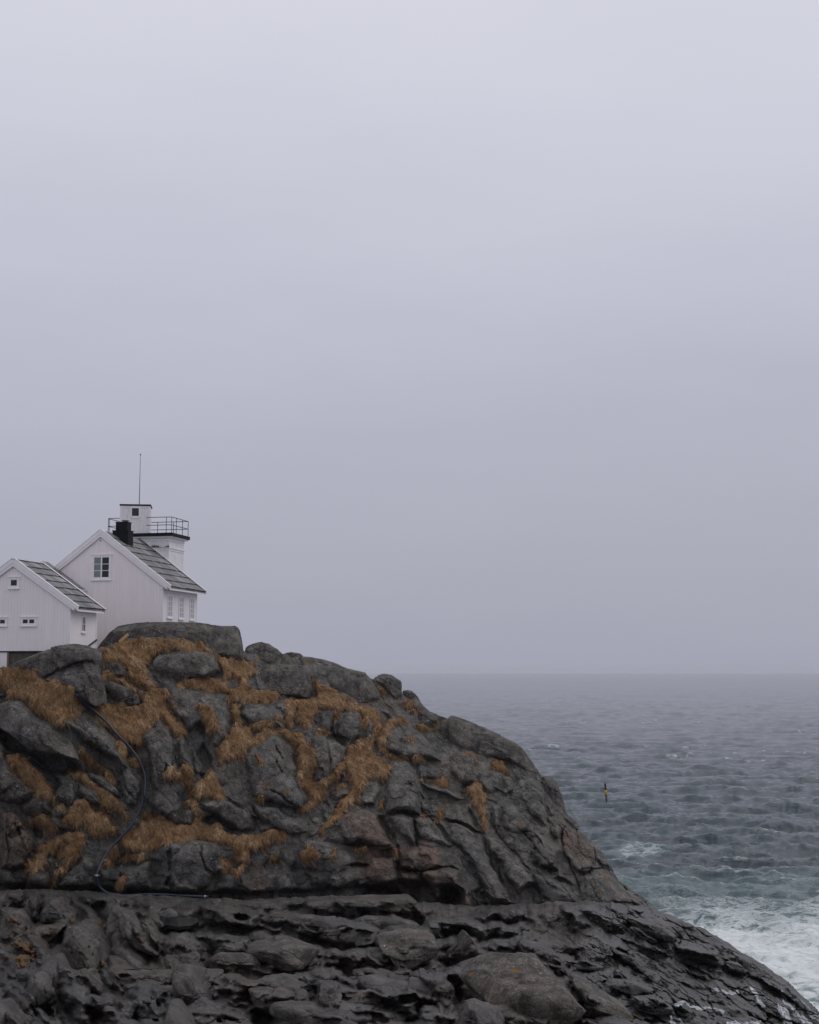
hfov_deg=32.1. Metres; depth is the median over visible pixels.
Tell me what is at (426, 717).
boulder
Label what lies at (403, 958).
rock shelf
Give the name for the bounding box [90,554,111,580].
window
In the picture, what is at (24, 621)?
window
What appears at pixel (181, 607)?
window
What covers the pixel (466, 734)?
boulder
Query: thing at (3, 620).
window
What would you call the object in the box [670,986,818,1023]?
runoff water
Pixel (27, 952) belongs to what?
shore turf
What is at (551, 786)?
boulder
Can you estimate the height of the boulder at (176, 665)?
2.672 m
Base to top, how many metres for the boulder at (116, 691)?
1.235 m
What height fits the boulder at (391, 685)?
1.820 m
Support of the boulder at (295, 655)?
on the headland
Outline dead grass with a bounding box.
[0,635,511,892]
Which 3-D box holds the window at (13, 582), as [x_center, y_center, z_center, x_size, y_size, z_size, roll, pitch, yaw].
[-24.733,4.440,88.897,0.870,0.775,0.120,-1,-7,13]
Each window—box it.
[0,617,7,626]
[7,577,19,588]
[19,617,36,626]
[81,615,86,633]
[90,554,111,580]
[167,593,173,618]
[178,595,184,619]
[189,596,195,620]
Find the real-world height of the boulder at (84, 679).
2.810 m
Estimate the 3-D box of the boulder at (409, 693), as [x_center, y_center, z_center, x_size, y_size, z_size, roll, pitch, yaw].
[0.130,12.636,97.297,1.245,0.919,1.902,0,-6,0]
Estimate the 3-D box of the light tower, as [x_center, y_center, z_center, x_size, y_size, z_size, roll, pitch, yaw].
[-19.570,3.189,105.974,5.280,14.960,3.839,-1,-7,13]
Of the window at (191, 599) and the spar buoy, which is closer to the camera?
the window at (191, 599)
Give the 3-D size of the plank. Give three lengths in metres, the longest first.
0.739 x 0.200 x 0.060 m
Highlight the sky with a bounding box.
[0,0,818,672]
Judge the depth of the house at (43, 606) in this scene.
88.59 m
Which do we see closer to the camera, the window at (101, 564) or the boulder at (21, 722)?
the boulder at (21, 722)
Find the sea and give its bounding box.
[366,673,818,1015]
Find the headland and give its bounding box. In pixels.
[0,636,656,909]
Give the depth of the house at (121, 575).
98.11 m
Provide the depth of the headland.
84.17 m
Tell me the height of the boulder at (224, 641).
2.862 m
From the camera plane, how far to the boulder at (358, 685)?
94.96 m
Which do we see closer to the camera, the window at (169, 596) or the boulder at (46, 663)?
the boulder at (46, 663)
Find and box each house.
[0,558,105,667]
[40,520,206,647]
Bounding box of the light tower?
[108,454,189,571]
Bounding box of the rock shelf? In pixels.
[0,889,818,1023]
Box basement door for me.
[0,652,6,667]
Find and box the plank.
[118,633,128,642]
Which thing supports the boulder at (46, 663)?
on the headland
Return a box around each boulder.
[0,688,5,698]
[0,700,79,761]
[8,644,102,678]
[44,660,106,705]
[97,622,243,660]
[104,681,132,699]
[105,663,124,675]
[124,694,141,706]
[148,649,220,680]
[245,642,282,663]
[259,663,313,697]
[283,652,302,659]
[300,656,379,702]
[374,674,401,698]
[403,690,420,701]
[418,708,436,727]
[439,715,536,773]
[542,776,564,810]
[560,813,579,829]
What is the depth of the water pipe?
82.66 m
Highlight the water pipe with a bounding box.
[75,693,207,897]
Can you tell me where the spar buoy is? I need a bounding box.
[604,783,607,801]
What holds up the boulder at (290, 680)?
on the headland
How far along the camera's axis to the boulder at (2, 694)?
85.21 m
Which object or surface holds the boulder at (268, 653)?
on the headland
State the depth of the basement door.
88.57 m
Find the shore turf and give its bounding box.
[3,909,144,971]
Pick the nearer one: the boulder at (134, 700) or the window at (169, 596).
the boulder at (134, 700)
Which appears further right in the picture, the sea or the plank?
the sea
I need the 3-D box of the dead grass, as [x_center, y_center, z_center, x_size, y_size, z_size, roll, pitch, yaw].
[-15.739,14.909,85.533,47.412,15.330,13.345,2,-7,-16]
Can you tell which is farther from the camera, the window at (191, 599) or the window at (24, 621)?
the window at (191, 599)
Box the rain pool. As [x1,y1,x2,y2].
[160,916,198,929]
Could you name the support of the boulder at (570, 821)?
on the headland
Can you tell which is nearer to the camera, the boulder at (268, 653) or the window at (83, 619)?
the window at (83, 619)

